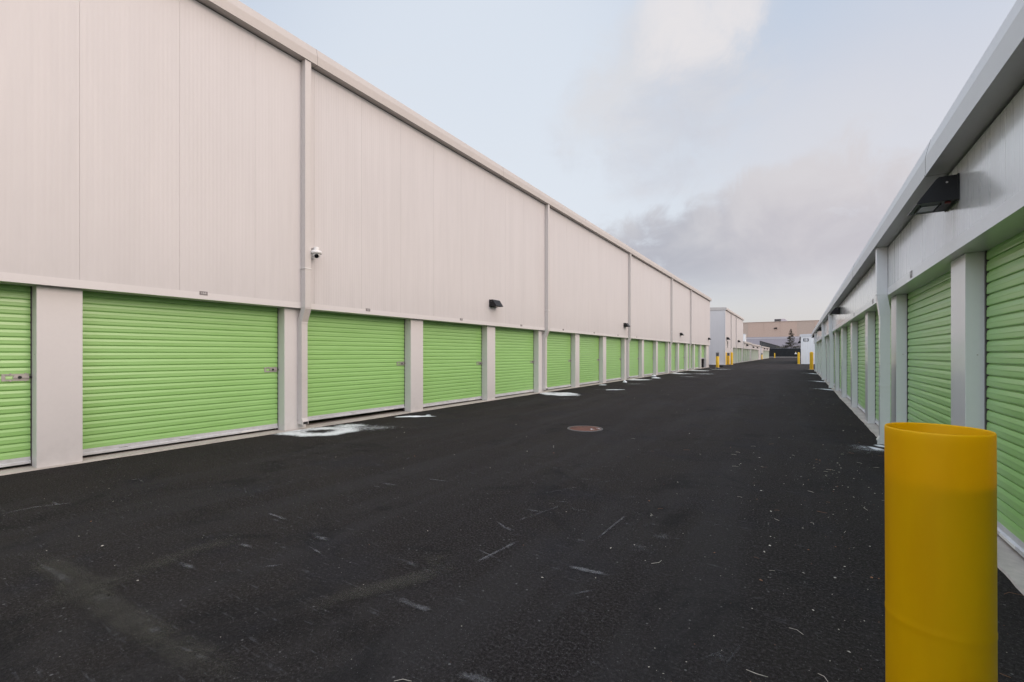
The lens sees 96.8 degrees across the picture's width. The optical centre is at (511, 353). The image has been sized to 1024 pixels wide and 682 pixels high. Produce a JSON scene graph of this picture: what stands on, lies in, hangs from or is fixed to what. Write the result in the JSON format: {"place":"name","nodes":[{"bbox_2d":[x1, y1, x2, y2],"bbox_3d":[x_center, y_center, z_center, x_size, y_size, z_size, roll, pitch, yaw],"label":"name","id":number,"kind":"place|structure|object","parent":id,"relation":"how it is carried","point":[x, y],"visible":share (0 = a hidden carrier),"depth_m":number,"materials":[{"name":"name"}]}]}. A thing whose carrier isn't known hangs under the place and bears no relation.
{"place":"outdoors","nodes":[
{"label":"outdoors","id":0,"kind":"place"},
{"bbox_2d":[398,416,429,416],"bbox_3d":[-2.074,1.347,9.796,0.895,0.020,0.172,0,0,-11],"label":"ice chunk","id":1,"kind":"object","parent":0,"point":[413,416],"visible":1,"depth_m":9.75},
{"bbox_2d":[0,357,1023,681],"bbox_3d":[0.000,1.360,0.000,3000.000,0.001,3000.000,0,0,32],"label":"ground","id":2,"kind":"structure","parent":0,"point":[340,557],"depth_m":3.16,"materials":[{"name":"black asphalt"}]},
{"bbox_2d":[17,504,598,607],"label":"scuff marks","id":3,"kind":"object","parent":2,"relation":"on","point":[583,569],"visible":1,"depth_m":2.88},
{"bbox_2d":[275,424,377,436],"bbox_3d":[-2.760,1.351,8.236,3.008,0.010,1.456,0,0,-18],"label":"salt stain","id":4,"kind":"object","parent":2,"relation":"on","point":[343,429],"visible":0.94,"depth_m":7.91,"materials":[{"name":"white"}]},
{"bbox_2d":[0,367,707,475],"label":"concrete apron","id":5,"kind":"object","parent":2,"relation":"on","point":[191,443],"visible":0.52,"depth_m":7.56,"materials":[{"name":"grey concrete"}]},
{"bbox_2d":[0,0,711,467],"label":"storage building","id":6,"kind":"structure","parent":2,"relation":"on","point":[164,164],"depth_m":7.42,"materials":[{"name":"beige metal"}]},
{"bbox_2d":[0,284,31,467],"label":"roll up door","id":7,"kind":"structure","parent":6,"relation":"in","point":[15,376],"depth_m":5.33,"materials":[{"name":"green paint"}]},
{"bbox_2d":[83,291,278,455],"bbox_3d":[-4.832,0.112,6.919,0.048,2.396,2.630,0,0,32],"label":"roll up door","id":8,"kind":"structure","parent":6,"relation":"in","point":[157,371],"depth_m":6.68,"materials":[{"name":"green paint"}]},
{"bbox_2d":[199,291,207,294],"bbox_3d":[-4.578,-0.895,6.754,0.006,0.055,0.108,0,0,32],"label":"number plate","id":9,"kind":"object","parent":6,"relation":"attached to","point":[203,293],"visible":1,"depth_m":6.75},
{"bbox_2d":[311,247,321,258],"bbox_3d":[-3.535,-1.807,8.177,0.252,0.207,0.188,0,0,32],"label":"security camera","id":10,"kind":"object","parent":6,"relation":"attached to","point":[316,252],"visible":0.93,"depth_m":8.11,"materials":[{"name":"white plastic"}]},
{"bbox_2d":[308,311,404,420],"bbox_3d":[-3.206,0.062,9.497,0.048,2.396,2.630,0,0,32],"label":"roll up door","id":11,"kind":"structure","parent":6,"relation":"in","point":[356,363],"depth_m":9.39,"materials":[{"name":"green paint"}]},
{"bbox_2d":[423,321,481,406],"bbox_3d":[-1.580,0.112,12.076,0.048,2.396,2.630,0,0,32],"label":"roll up door","id":12,"kind":"structure","parent":6,"relation":"in","point":[452,352],"depth_m":12.04,"materials":[{"name":"green paint"}]},
{"bbox_2d":[489,299,502,307],"bbox_3d":[-0.453,-1.443,13.078,0.245,0.206,0.372,0,0,32],"label":"wall lamp","id":13,"kind":"object","parent":6,"relation":"attached to","point":[494,303],"visible":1,"depth_m":12.98,"materials":[{"name":"metal"}]},
{"bbox_2d":[495,327,533,396],"bbox_3d":[0.046,0.117,14.654,0.048,2.396,2.630,0,0,32],"label":"roll up door","id":14,"kind":"structure","parent":6,"relation":"in","point":[514,361],"depth_m":14.65,"materials":[{"name":"green paint"}]},
{"bbox_2d":[544,331,570,388],"bbox_3d":[1.672,0.117,17.232,0.048,2.396,2.630,0,0,32],"label":"roll up door","id":15,"kind":"structure","parent":6,"relation":"in","point":[558,344],"depth_m":17.40,"materials":[{"name":"green paint"}]},
{"bbox_2d":[580,334,598,384],"bbox_3d":[3.298,0.117,19.810,0.048,2.396,2.630,0,0,32],"label":"roll up door","id":16,"kind":"structure","parent":6,"relation":"in","point":[589,344],"depth_m":19.97,"materials":[{"name":"green paint"}]},
{"bbox_2d":[606,337,620,380],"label":"roll up door","id":17,"kind":"structure","parent":6,"relation":"in","point":[613,344],"depth_m":22.55,"materials":[{"name":"green paint"}]},
{"bbox_2d":[627,339,638,377],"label":"roll up door","id":18,"kind":"structure","parent":6,"relation":"in","point":[633,345],"depth_m":25.29,"materials":[{"name":"green paint"}]},
{"bbox_2d":[644,340,652,375],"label":"roll up door","id":19,"kind":"structure","parent":6,"relation":"in","point":[648,345],"depth_m":27.80,"materials":[{"name":"green paint"}]},
{"bbox_2d":[658,341,664,373],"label":"roll up door","id":20,"kind":"structure","parent":6,"relation":"in","point":[661,345],"depth_m":30.43,"materials":[{"name":"green paint"}]},
{"bbox_2d":[669,342,674,371],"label":"roll up door","id":21,"kind":"structure","parent":6,"relation":"in","point":[673,344],"depth_m":33.21,"materials":[{"name":"green paint"}]},
{"bbox_2d":[679,343,683,370],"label":"roll up door","id":22,"kind":"structure","parent":6,"relation":"in","point":[681,345],"depth_m":35.61,"materials":[{"name":"green paint"}]},
{"bbox_2d":[688,344,691,368],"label":"roll up door","id":23,"kind":"structure","parent":6,"relation":"in","point":[688,344],"depth_m":37.92,"materials":[{"name":"green paint"}]},
{"bbox_2d":[695,344,697,367],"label":"roll up door","id":24,"kind":"structure","parent":6,"relation":"in","point":[696,346],"depth_m":40.85,"materials":[{"name":"green paint"}]},
{"bbox_2d":[701,345,703,358],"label":"roll up door","id":25,"kind":"structure","parent":6,"relation":"in","point":[702,346],"depth_m":43.37,"materials":[{"name":"green paint"}]},
{"bbox_2d":[46,390,1019,681],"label":"litter","id":26,"kind":"object","parent":2,"relation":"on","point":[714,552],"visible":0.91,"depth_m":2.89,"materials":[{"name":"white"}]},
{"bbox_2d":[540,392,576,395],"bbox_3d":[1.698,1.353,15.263,1.916,0.005,1.546,0,0,32],"label":"salt stain","id":27,"kind":"object","parent":2,"relation":"on","point":[560,394],"visible":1,"depth_m":15.41,"materials":[{"name":"white"}]},
{"bbox_2d":[567,426,602,431],"bbox_3d":[1.321,1.354,8.227,0.642,0.012,0.642,0,0,32],"label":"manhole cover","id":28,"kind":"object","parent":2,"relation":"on","point":[585,428],"visible":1,"depth_m":8.18,"materials":[{"name":"metal"}]},
{"bbox_2d":[716,353,719,367],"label":"bollard","id":29,"kind":"object","parent":2,"relation":"on","point":[717,360],"visible":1,"depth_m":44.31,"materials":[{"name":"yellow metal"}]},
{"bbox_2d":[709,307,743,364],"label":"storage building","id":30,"kind":"structure","parent":2,"relation":"on","point":[725,322],"depth_m":55.48,"materials":[{"name":"white metal"}]},
{"bbox_2d":[727,353,729,364],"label":"bollard","id":31,"kind":"object","parent":2,"relation":"on","point":[728,358],"visible":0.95,"depth_m":55.64,"materials":[{"name":"yellow metal"}]},
{"bbox_2d":[742,341,751,361],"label":"storage building","id":32,"kind":"structure","parent":2,"relation":"on","point":[745,353],"depth_m":77.88,"materials":[{"name":"white metal"}]},
{"bbox_2d":[750,344,760,360],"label":"storage building","id":33,"kind":"structure","parent":2,"relation":"on","point":[755,353],"depth_m":92.37,"materials":[{"name":"white metal"}]},
{"bbox_2d":[760,346,769,358],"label":"storage building","id":34,"kind":"structure","parent":2,"relation":"on","point":[765,351],"depth_m":120.09,"materials":[{"name":"white metal"}]},
{"bbox_2d":[769,348,800,356],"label":"screen fence","id":35,"kind":"object","parent":2,"relation":"on","point":[784,352],"visible":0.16,"depth_m":168.20,"materials":[{"name":"black fabric"}]},
{"bbox_2d":[782,330,799,347],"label":"conifer tree","id":36,"kind":"object","parent":2,"relation":"on","point":[789,345],"visible":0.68,"depth_m":184.82,"materials":[{"name":"green plant"}]},
{"bbox_2d":[797,352,799,363],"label":"bollard","id":37,"kind":"object","parent":2,"relation":"on","point":[798,357],"visible":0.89,"depth_m":58.78,"materials":[{"name":"yellow metal"}]},
{"bbox_2d":[808,352,813,369],"bbox_3d":[25.375,0.600,38.541,0.440,1.520,0.440,0,0,32],"label":"bollard","id":38,"kind":"object","parent":2,"relation":"on","point":[811,360],"visible":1,"depth_m":38.43,"materials":[{"name":"yellow metal"}]},
{"bbox_2d":[868,445,883,449],"bbox_3d":[4.923,1.352,6.447,0.989,0.008,1.223,0,0,32],"label":"salt stain","id":39,"kind":"object","parent":2,"relation":"on","point":[874,448],"visible":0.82,"depth_m":6.57,"materials":[{"name":"white"}]},
{"bbox_2d":[812,0,1023,556],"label":"storage building","id":40,"kind":"structure","parent":2,"relation":"on","point":[937,337],"depth_m":3.62,"materials":[{"name":"white metal"}]},
{"bbox_2d":[834,334,834,385],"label":"roll up door","id":41,"kind":"structure","parent":40,"relation":"in","point":[834,334],"depth_m":18.76,"materials":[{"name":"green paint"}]},
{"bbox_2d":[830,307,839,314],"bbox_3d":[9.726,-1.276,13.704,0.245,0.210,0.372,0,0,32],"label":"wall lamp","id":42,"kind":"object","parent":40,"relation":"attached to","point":[836,311],"visible":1,"depth_m":13.55,"materials":[{"name":"metal"}]},
{"bbox_2d":[839,331,840,390],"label":"roll up door","id":43,"kind":"structure","parent":40,"relation":"in","point":[840,331],"depth_m":16.09,"materials":[{"name":"green paint"}]},
{"bbox_2d":[846,325,850,399],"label":"roll up door","id":44,"kind":"structure","parent":40,"relation":"in","point":[848,396],"depth_m":13.29,"materials":[{"name":"green paint"}]},
{"bbox_2d":[857,318,864,412],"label":"roll up door","id":45,"kind":"structure","parent":40,"relation":"in","point":[861,323],"depth_m":10.66,"materials":[{"name":"green paint"}]},
{"bbox_2d":[875,303,890,425],"bbox_3d":[6.270,0.117,7.611,0.048,2.396,2.598,0,0,32],"label":"roll up door","id":46,"kind":"structure","parent":40,"relation":"in","point":[877,317],"depth_m":8.49,"materials":[{"name":"green paint"}]},
{"bbox_2d":[908,271,950,424],"bbox_3d":[4.651,0.080,5.035,0.015,2.321,2.586,0,0,32],"label":"roll up door","id":47,"kind":"structure","parent":40,"relation":"in","point":[929,309],"depth_m":5.07,"materials":[{"name":"green paint"}]},
{"bbox_2d":[908,173,958,215],"bbox_3d":[3.415,-1.276,3.698,0.245,0.210,0.372,0,0,32],"label":"wall lamp","id":48,"kind":"object","parent":40,"relation":"attached to","point":[941,194],"visible":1,"depth_m":3.55,"materials":[{"name":"metal"}]},
{"bbox_2d":[986,231,1023,556],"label":"roll up door","id":49,"kind":"structure","parent":40,"relation":"in","point":[1005,265],"depth_m":3.20,"materials":[{"name":"green paint"}]},
{"bbox_2d":[816,371,1023,594],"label":"concrete apron","id":50,"kind":"object","parent":2,"relation":"on","point":[1010,562],"visible":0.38,"depth_m":3.02,"materials":[{"name":"grey concrete"}]},
{"bbox_2d":[884,422,997,681],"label":"bollard","id":51,"kind":"object","parent":2,"relation":"on","point":[941,610],"visible":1,"depth_m":1.04,"materials":[{"name":"yellow plastic"}]},
{"bbox_2d":[239,0,1016,321],"label":"sky","id":52,"kind":"structure","parent":0,"point":[752,151],"materials":[{"name":"blue"}]},
{"bbox_2d":[760,341,786,347],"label":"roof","id":53,"kind":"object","parent":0,"point":[765,344],"visible":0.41,"depth_m":195.87,"materials":[{"name":"grey metal"}]},
{"bbox_2d":[743,320,818,347],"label":"warehouse","id":54,"kind":"structure","parent":0,"point":[774,333],"depth_m":241.97,"materials":[{"name":"beige"}]},
{"bbox_2d":[799,334,814,363],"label":"storage building","id":55,"kind":"structure","parent":0,"point":[807,345],"depth_m":58.85,"materials":[{"name":"white metal"}]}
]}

